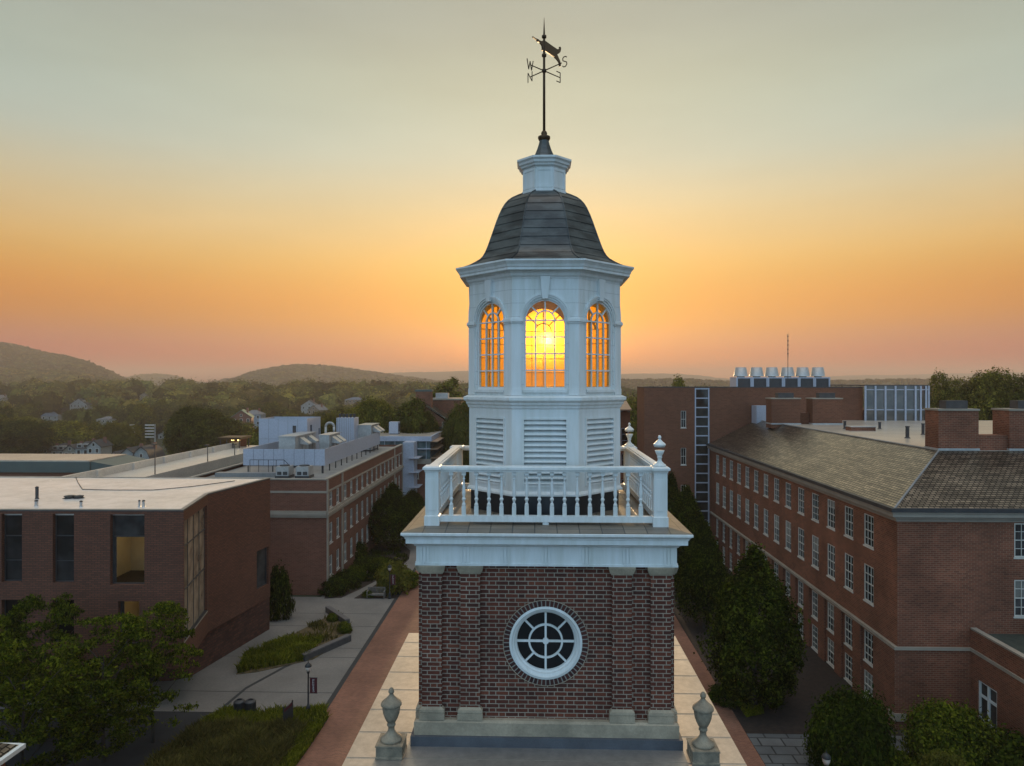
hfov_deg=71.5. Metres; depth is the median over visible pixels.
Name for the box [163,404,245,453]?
shade tree
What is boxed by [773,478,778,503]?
window
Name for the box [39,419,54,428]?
broadleaf tree
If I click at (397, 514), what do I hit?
hornbeam tree
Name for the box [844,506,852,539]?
window
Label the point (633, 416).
broadleaf tree
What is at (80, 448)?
town house
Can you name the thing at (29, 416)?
broadleaf tree
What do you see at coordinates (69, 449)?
town house
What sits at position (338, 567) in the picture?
window
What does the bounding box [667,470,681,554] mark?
hornbeam tree
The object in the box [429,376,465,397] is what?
tall tree
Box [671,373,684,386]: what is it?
broadleaf tree
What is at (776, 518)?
window
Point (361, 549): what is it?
shrub
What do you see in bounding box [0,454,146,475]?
teal building
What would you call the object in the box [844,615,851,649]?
window
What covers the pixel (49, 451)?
town house
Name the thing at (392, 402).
tall tree
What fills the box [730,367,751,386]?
cooling tower
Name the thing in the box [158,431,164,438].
town house
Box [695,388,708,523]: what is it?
stair window
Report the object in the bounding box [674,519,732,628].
hornbeam tree
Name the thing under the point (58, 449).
town house
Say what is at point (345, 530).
window
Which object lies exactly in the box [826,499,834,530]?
window
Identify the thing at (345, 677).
kerb strip
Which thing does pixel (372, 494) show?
window
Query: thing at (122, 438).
yellow tree
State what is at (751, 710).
lawn patch
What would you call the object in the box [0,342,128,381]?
hill wood
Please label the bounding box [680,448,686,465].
window
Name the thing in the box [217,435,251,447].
stair pavilion
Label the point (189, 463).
parking deck
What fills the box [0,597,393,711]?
plaza
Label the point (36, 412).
broadleaf tree
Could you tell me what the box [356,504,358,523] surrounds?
window
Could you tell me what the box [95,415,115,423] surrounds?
town house
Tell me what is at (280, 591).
shrub
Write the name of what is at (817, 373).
cooling tower
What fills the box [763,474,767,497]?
window
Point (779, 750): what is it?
patio
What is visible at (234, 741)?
seed grass
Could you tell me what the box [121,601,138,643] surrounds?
window
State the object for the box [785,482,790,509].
window
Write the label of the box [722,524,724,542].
window
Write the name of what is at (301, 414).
tall tree
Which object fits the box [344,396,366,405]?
town house
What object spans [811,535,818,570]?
window
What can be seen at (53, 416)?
town house
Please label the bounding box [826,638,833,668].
window
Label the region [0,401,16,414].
tall tree
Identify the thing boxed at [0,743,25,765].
shingled porch
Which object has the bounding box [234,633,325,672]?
planter grass
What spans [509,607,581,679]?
round window
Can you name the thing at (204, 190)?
sky
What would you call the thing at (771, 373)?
cooling tower
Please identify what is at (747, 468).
window
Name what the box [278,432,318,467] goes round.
air handler
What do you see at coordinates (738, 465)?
window
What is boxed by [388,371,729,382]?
ridge
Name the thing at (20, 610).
locust tree
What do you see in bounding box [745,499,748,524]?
window
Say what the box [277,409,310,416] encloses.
broadleaf tree
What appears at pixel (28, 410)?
broadleaf tree
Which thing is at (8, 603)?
window
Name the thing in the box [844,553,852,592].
window
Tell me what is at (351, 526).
window
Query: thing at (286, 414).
broadleaf tree
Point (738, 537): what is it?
window
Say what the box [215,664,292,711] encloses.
plaza joint
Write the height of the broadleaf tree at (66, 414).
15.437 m
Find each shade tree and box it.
[0,419,60,453]
[161,407,187,454]
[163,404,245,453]
[330,405,361,430]
[353,394,396,431]
[380,394,442,449]
[439,399,468,488]
[927,367,971,407]
[959,365,1017,419]
[992,372,1023,417]
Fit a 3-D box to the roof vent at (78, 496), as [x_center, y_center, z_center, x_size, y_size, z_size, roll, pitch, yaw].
[-29.172,7.655,47.901,0.750,0.210,0.750,0,0,2]
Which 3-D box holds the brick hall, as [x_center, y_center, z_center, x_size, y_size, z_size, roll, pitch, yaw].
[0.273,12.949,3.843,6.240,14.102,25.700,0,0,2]
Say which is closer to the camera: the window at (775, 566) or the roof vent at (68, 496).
the roof vent at (68, 496)
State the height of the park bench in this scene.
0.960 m
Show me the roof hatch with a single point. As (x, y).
(861, 428)
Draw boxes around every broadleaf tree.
[14,403,35,414]
[17,414,48,424]
[18,401,42,419]
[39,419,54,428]
[47,419,99,445]
[62,407,82,420]
[85,419,103,438]
[90,405,116,415]
[109,420,129,436]
[153,405,182,432]
[227,416,255,434]
[236,403,257,409]
[245,425,258,444]
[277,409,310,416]
[280,412,299,416]
[315,407,348,426]
[385,400,407,415]
[625,394,636,446]
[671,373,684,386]
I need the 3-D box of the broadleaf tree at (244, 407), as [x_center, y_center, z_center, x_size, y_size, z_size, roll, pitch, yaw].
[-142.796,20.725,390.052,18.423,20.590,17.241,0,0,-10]
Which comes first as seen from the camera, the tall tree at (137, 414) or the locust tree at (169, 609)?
the locust tree at (169, 609)
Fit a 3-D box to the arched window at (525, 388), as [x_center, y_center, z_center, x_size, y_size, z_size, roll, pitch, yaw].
[0.575,-0.670,12.349,0.730,1.570,0.062,0,0,2]
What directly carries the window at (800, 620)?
in the dormitory
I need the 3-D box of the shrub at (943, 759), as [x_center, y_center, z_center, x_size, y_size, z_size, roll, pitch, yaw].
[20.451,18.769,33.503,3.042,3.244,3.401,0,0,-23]
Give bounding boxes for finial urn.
[624,423,633,446]
[653,435,665,466]
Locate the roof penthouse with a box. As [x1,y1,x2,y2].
[259,417,320,448]
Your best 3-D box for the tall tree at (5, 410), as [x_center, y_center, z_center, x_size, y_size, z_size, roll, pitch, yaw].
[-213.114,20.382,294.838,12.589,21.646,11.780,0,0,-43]
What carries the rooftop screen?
on the science building at (319, 522)
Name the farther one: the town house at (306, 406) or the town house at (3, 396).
the town house at (3, 396)
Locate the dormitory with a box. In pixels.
[706,393,1023,729]
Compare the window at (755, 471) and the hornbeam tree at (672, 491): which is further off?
the hornbeam tree at (672, 491)
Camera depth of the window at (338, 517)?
71.12 m
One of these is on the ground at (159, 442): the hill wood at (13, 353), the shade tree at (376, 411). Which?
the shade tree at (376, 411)
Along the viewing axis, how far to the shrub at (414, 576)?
69.38 m
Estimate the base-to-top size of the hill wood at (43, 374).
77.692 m
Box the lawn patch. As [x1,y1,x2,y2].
[717,673,763,716]
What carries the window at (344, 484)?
in the science building at (319, 522)
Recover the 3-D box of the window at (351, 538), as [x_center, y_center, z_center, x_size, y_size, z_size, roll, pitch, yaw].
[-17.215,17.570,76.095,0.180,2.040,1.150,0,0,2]
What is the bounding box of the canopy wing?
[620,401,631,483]
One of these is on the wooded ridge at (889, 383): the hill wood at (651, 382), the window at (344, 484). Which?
the hill wood at (651, 382)
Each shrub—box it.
[270,559,295,621]
[317,573,350,597]
[326,613,338,621]
[336,568,361,587]
[336,620,352,633]
[347,565,367,581]
[350,555,378,575]
[355,537,370,559]
[361,589,374,597]
[369,556,388,569]
[373,557,411,596]
[399,568,418,590]
[707,683,759,708]
[748,682,788,709]
[801,677,903,765]
[849,745,921,765]
[897,693,1010,765]
[914,748,969,765]
[981,723,1023,765]
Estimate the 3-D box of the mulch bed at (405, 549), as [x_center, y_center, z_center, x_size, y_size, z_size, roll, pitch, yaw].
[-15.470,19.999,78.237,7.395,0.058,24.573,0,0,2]
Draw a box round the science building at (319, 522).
[191,444,403,594]
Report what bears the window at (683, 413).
in the library block
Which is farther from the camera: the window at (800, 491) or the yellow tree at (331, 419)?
the yellow tree at (331, 419)
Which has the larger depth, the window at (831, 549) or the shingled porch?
the window at (831, 549)
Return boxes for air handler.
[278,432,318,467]
[318,432,346,448]
[358,423,384,450]
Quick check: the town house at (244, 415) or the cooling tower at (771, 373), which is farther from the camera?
the town house at (244, 415)
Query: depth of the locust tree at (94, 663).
37.56 m
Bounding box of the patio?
[746,733,909,765]
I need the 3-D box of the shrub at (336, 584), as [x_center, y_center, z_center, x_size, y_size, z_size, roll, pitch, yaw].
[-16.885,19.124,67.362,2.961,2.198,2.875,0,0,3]
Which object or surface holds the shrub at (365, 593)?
on the mulch island
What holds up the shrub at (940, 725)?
on the patio
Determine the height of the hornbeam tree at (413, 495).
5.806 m
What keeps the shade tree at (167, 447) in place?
on the ground at (159, 442)
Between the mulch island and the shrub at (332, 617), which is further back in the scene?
the mulch island
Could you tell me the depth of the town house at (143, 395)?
636.03 m
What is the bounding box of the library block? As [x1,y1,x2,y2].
[637,385,929,549]
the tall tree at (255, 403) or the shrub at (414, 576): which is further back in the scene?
the tall tree at (255, 403)
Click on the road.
(135, 752)
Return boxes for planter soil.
[236,617,351,674]
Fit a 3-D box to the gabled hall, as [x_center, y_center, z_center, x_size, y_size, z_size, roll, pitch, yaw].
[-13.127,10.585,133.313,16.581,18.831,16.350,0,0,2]
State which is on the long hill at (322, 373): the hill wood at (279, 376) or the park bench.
the hill wood at (279, 376)
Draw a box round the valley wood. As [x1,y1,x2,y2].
[0,374,468,422]
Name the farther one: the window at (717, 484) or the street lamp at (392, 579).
the window at (717, 484)
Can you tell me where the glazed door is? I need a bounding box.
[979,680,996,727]
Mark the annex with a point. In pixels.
(997, 675)
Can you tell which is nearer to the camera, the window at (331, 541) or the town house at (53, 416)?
the window at (331, 541)
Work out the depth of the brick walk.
46.39 m
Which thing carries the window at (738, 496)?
in the dormitory
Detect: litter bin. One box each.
[233,698,244,710]
[244,698,255,710]
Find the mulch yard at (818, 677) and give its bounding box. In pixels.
[674,554,902,735]
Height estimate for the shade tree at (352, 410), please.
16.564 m
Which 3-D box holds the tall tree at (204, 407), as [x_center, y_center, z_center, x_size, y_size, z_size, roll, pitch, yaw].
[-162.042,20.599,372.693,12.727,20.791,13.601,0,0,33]
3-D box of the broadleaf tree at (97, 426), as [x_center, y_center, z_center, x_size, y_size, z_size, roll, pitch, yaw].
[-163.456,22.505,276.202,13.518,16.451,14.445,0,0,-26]
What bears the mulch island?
on the footpath
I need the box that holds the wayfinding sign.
[283,700,292,720]
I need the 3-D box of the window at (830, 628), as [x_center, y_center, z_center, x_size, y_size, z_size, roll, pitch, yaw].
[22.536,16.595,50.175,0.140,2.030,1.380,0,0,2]
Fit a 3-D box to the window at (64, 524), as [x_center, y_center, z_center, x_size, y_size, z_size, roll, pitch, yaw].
[-27.328,10.070,43.619,1.306,4.201,0.072,0,0,0]
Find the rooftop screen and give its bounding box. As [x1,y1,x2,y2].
[243,432,379,472]
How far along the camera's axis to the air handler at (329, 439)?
84.25 m
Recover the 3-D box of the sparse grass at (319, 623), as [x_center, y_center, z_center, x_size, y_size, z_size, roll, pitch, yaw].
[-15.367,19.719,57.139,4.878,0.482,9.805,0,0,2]
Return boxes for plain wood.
[621,382,964,407]
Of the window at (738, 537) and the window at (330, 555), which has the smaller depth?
the window at (330, 555)
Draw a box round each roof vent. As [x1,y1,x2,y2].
[35,486,38,498]
[62,495,74,498]
[73,495,84,498]
[905,426,909,437]
[920,423,924,434]
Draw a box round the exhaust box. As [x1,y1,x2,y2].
[336,414,358,443]
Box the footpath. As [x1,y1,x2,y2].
[321,534,415,596]
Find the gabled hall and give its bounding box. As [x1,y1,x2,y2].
[395,389,465,488]
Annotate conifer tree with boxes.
[83,410,90,422]
[136,418,152,444]
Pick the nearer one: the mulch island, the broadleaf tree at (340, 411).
the mulch island
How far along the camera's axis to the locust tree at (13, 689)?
32.93 m
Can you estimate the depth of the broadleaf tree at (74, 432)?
251.99 m
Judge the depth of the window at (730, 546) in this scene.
75.84 m
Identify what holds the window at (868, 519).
in the dormitory
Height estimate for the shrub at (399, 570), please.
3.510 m
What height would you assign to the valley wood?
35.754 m
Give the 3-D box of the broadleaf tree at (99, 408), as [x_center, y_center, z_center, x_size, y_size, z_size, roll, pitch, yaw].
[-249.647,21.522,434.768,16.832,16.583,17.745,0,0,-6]
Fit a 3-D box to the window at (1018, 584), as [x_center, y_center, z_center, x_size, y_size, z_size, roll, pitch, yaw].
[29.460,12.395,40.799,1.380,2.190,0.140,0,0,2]
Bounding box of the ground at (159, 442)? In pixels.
[61,406,908,737]
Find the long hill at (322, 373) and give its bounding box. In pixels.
[246,365,374,384]
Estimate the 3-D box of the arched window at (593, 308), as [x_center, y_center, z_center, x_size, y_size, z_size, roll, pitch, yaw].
[1.587,-0.738,14.586,0.062,1.705,1.000,0,0,-43]
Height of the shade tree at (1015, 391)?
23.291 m
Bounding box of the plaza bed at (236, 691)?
[91,625,367,712]
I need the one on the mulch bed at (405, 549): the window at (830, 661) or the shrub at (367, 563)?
the shrub at (367, 563)
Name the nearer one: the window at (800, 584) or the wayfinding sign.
the wayfinding sign
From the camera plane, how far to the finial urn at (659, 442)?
11.69 m
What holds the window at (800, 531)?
in the dormitory
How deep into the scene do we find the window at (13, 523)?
43.64 m
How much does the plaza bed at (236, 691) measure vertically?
0.016 m
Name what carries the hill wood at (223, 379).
on the gap slope
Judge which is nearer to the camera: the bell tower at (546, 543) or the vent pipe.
the bell tower at (546, 543)
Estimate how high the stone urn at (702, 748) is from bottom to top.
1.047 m
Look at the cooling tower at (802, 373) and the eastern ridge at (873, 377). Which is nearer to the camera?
the cooling tower at (802, 373)
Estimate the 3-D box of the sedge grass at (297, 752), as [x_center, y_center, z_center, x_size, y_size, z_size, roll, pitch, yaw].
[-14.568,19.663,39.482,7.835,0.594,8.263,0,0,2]
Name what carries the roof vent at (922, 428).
on the dormitory
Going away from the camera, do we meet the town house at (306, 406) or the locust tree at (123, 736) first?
the locust tree at (123, 736)
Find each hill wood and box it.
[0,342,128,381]
[0,367,107,385]
[125,373,205,384]
[199,376,237,383]
[222,363,468,386]
[621,378,1022,389]
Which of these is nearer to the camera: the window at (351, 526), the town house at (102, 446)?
the window at (351, 526)
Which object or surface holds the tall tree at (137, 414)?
on the ground at (159, 442)
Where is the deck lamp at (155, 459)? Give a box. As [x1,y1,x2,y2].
[151,443,157,473]
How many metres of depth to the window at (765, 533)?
64.41 m
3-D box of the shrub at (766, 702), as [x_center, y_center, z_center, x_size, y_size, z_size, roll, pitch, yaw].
[15.970,19.562,44.863,2.956,1.099,2.870,0,0,-43]
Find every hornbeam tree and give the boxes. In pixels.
[368,481,419,547]
[405,489,424,514]
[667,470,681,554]
[670,481,705,585]
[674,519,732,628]
[693,540,810,712]
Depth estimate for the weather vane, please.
13.66 m
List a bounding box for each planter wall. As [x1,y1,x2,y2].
[302,634,350,661]
[325,606,349,622]
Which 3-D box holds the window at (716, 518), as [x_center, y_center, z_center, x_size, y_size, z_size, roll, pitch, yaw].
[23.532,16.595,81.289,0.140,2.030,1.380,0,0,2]
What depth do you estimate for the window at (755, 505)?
67.30 m
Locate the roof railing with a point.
(246, 474)
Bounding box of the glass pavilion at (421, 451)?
[379,426,444,501]
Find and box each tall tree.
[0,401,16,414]
[0,406,15,419]
[110,408,128,423]
[125,403,158,439]
[193,403,211,410]
[244,401,258,408]
[254,402,270,411]
[262,400,280,417]
[290,409,307,416]
[386,399,399,407]
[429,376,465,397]
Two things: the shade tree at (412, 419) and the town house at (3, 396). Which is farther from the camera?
the town house at (3, 396)
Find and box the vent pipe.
[324,422,334,432]
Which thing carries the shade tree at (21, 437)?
on the ground at (159, 442)
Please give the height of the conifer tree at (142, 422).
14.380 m
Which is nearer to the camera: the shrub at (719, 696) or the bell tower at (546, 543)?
the bell tower at (546, 543)
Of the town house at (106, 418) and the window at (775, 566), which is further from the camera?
the town house at (106, 418)
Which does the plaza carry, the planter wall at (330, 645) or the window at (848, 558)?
the planter wall at (330, 645)
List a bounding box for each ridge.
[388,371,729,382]
[624,380,957,386]
[829,372,1023,380]
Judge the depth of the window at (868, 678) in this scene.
44.71 m
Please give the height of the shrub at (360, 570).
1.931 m
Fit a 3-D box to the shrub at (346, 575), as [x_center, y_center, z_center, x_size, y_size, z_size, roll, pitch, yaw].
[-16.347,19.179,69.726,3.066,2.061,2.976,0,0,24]
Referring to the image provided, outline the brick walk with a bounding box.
[296,571,764,765]
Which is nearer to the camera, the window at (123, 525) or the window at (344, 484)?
the window at (123, 525)
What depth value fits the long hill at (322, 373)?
1817.22 m
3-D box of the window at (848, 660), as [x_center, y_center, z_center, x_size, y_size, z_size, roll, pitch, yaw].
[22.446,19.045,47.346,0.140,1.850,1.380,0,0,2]
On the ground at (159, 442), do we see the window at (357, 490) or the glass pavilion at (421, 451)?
the glass pavilion at (421, 451)
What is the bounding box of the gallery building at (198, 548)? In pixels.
[0,476,269,681]
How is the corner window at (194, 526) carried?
in the gallery building at (198, 548)
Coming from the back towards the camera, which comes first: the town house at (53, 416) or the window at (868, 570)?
the town house at (53, 416)
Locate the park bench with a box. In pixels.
[366,587,385,598]
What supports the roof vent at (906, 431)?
on the dormitory
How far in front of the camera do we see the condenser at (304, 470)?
70.00 m
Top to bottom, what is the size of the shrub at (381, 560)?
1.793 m
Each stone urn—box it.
[375,687,406,759]
[686,692,719,765]
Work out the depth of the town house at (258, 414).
331.53 m
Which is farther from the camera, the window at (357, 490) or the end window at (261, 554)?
the window at (357, 490)
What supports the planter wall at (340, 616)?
on the plaza
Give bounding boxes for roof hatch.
[846,426,875,430]
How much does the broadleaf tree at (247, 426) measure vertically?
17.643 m
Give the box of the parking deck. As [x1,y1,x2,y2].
[66,441,258,476]
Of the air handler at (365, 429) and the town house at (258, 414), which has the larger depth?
the town house at (258, 414)
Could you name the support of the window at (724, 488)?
in the dormitory
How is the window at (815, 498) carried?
in the dormitory
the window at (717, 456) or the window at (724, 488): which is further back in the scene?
the window at (717, 456)
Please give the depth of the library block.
84.29 m
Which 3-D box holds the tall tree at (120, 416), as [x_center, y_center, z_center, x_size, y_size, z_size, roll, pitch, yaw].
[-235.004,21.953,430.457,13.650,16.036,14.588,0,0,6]
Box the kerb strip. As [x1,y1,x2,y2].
[325,569,415,707]
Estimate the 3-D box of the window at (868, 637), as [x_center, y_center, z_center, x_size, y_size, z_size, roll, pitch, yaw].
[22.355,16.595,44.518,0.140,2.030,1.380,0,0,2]
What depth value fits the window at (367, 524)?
83.37 m
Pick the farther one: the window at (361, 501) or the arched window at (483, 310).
the window at (361, 501)
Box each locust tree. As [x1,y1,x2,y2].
[0,591,92,743]
[0,612,49,736]
[0,636,102,765]
[14,676,136,765]
[35,612,167,763]
[100,600,203,742]
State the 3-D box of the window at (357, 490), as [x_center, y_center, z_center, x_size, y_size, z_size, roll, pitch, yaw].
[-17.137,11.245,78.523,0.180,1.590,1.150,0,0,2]
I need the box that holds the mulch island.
[355,585,402,597]
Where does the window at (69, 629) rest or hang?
in the gallery building at (198, 548)
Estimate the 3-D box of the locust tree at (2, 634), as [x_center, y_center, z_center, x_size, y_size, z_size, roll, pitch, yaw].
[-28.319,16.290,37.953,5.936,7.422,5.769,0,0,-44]
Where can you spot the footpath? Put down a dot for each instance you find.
(410, 562)
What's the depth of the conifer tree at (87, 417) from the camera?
373.97 m
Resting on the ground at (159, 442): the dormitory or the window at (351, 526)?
the dormitory
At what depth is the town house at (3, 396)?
599.14 m
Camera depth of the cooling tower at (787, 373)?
92.42 m
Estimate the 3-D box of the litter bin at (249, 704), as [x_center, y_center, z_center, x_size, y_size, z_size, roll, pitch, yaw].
[-15.811,19.565,42.965,0.680,0.870,0.680,0,0,2]
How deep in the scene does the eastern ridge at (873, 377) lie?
4688.39 m
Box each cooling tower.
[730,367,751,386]
[749,367,767,386]
[765,367,782,386]
[780,367,798,386]
[795,367,814,386]
[810,367,829,386]
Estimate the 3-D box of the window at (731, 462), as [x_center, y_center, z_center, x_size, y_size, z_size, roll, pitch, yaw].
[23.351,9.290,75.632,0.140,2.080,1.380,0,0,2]
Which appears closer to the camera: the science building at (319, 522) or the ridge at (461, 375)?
the science building at (319, 522)
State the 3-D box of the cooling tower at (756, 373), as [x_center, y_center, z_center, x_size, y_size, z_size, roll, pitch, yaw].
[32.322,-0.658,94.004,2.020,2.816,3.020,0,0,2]
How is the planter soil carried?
on the plaza
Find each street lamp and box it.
[305,661,317,708]
[388,564,395,598]
[821,750,830,765]
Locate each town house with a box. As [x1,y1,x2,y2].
[0,394,7,401]
[39,443,58,453]
[41,412,61,420]
[50,440,70,453]
[61,441,82,453]
[69,398,92,410]
[74,438,94,453]
[85,437,112,453]
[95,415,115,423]
[111,447,128,453]
[120,443,143,455]
[133,442,164,458]
[139,393,148,400]
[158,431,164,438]
[230,408,254,427]
[249,408,265,427]
[301,399,318,413]
[308,404,327,414]
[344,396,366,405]
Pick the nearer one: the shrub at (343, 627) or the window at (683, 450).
the shrub at (343, 627)
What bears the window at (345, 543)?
in the science building at (319, 522)
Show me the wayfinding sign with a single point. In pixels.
(287, 710)
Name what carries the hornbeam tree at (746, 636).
on the mulch yard at (818, 677)
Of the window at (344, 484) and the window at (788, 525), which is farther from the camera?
the window at (344, 484)
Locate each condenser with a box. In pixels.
[275,464,294,477]
[295,464,313,477]
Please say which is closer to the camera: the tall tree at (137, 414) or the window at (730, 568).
the window at (730, 568)
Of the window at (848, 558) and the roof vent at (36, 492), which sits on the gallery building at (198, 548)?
the roof vent at (36, 492)
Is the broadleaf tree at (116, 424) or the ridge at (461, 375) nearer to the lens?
the broadleaf tree at (116, 424)
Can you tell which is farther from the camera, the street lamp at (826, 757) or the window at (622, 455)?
the window at (622, 455)
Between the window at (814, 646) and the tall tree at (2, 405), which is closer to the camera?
the window at (814, 646)
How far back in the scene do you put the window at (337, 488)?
71.12 m
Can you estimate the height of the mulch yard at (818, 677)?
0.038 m
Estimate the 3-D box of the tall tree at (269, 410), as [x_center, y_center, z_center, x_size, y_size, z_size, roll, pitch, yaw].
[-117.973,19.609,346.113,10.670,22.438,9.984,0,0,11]
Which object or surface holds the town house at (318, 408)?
on the ground at (159, 442)
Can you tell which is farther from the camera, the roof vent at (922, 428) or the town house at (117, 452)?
the town house at (117, 452)
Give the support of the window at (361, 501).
in the science building at (319, 522)
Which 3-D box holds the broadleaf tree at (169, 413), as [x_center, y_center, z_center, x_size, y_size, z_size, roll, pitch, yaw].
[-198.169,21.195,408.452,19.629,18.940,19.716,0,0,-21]
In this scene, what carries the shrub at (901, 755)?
on the patio
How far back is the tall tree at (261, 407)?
391.46 m
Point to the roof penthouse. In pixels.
(271, 429)
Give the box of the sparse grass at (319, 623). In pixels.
[286,610,350,641]
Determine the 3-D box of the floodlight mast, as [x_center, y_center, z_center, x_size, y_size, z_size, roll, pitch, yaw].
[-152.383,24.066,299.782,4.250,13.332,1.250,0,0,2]
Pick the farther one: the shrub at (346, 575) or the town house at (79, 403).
the town house at (79, 403)
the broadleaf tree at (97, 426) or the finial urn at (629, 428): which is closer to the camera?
the finial urn at (629, 428)
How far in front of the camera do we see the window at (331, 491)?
68.68 m
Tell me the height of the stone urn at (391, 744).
1.047 m
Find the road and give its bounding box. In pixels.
[0,709,209,765]
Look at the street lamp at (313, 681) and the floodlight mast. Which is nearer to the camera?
the street lamp at (313, 681)
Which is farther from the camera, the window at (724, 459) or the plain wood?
the plain wood
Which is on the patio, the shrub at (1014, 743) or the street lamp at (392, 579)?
the shrub at (1014, 743)
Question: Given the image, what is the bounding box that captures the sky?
[0,0,1023,382]
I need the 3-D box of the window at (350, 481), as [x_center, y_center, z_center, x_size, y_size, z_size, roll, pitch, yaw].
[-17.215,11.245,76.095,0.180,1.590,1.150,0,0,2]
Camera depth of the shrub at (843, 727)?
35.18 m
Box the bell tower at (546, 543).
[400,139,693,750]
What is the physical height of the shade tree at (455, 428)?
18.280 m
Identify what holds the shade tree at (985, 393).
on the ground at (159, 442)
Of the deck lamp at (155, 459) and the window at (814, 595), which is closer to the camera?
the window at (814, 595)
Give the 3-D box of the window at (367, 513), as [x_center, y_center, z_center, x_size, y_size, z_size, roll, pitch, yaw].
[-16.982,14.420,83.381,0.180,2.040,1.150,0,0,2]
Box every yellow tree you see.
[98,420,145,451]
[320,410,335,433]
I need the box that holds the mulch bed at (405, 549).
[325,542,409,597]
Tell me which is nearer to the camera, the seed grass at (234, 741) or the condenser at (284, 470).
the seed grass at (234, 741)
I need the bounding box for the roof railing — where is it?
[215,460,287,476]
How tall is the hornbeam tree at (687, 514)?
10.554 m
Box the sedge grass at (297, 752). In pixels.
[195,701,331,765]
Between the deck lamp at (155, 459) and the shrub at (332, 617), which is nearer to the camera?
the shrub at (332, 617)
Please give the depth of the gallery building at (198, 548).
45.68 m
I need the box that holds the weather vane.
[527,22,566,140]
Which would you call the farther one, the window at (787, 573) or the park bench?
the park bench
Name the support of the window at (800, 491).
in the dormitory
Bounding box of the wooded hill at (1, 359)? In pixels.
[0,350,105,374]
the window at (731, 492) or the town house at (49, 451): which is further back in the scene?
the town house at (49, 451)
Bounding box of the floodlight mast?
[145,424,155,441]
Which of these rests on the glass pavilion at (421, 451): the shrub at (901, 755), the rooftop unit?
the rooftop unit
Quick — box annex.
[970,628,1023,741]
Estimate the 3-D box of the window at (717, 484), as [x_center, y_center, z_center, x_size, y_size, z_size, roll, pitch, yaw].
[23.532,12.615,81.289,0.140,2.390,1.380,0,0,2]
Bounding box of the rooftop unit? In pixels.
[389,421,399,433]
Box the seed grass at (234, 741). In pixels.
[138,712,308,765]
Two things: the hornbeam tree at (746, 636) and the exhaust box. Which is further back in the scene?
the exhaust box
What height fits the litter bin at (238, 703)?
0.870 m
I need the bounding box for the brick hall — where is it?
[342,633,746,765]
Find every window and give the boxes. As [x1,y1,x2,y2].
[5,515,21,580]
[5,600,21,640]
[55,515,73,581]
[55,600,73,641]
[113,515,143,583]
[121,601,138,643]
[184,507,207,642]
[257,547,266,588]
[329,491,332,508]
[329,522,332,544]
[329,555,331,577]
[336,488,339,504]
[336,517,339,538]
[336,549,339,570]
[344,484,346,499]
[344,512,346,532]
[344,543,346,563]
[350,481,352,495]
[350,508,352,527]
[350,538,352,557]
[356,477,358,492]
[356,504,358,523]
[361,501,363,519]
[366,497,368,515]
[366,524,368,542]
[371,494,372,510]
[478,302,503,389]
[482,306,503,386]
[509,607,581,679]
[524,299,565,389]
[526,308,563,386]
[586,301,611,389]
[586,306,606,386]
[621,428,628,445]
[621,454,623,472]
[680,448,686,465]
[681,411,685,427]
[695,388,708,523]
[716,455,718,473]
[716,482,718,504]
[716,518,717,536]
[722,457,725,476]
[722,486,725,508]
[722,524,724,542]
[729,460,732,480]
[729,490,732,513]
[729,529,731,548]
[729,553,731,570]
[737,463,740,484]
[737,494,740,518]
[737,534,739,555]
[745,467,748,488]
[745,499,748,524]
[753,470,758,493]
[753,503,758,530]
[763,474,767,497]
[763,508,767,536]
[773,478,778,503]
[773,514,778,543]
[774,562,777,579]
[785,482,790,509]
[785,520,790,551]
[786,571,789,595]
[797,487,803,515]
[797,527,803,560]
[797,580,802,608]
[798,613,802,636]
[811,493,818,522]
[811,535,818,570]
[811,590,817,621]
[811,624,817,653]
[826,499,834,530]
[826,543,834,580]
[826,602,833,634]
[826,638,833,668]
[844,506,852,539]
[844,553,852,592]
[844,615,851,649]
[844,652,851,685]
[863,513,873,550]
[863,563,873,606]
[863,629,872,667]
[863,669,872,700]
[1013,523,1023,558]
[1013,580,1023,618]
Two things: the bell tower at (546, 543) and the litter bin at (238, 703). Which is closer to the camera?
the bell tower at (546, 543)
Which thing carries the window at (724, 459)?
in the dormitory
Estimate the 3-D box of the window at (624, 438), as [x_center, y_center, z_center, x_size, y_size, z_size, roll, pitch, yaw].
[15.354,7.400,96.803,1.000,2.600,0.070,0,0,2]
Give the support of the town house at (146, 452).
on the ground at (159, 442)
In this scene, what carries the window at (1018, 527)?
in the dormitory
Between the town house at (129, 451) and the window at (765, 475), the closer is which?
the window at (765, 475)

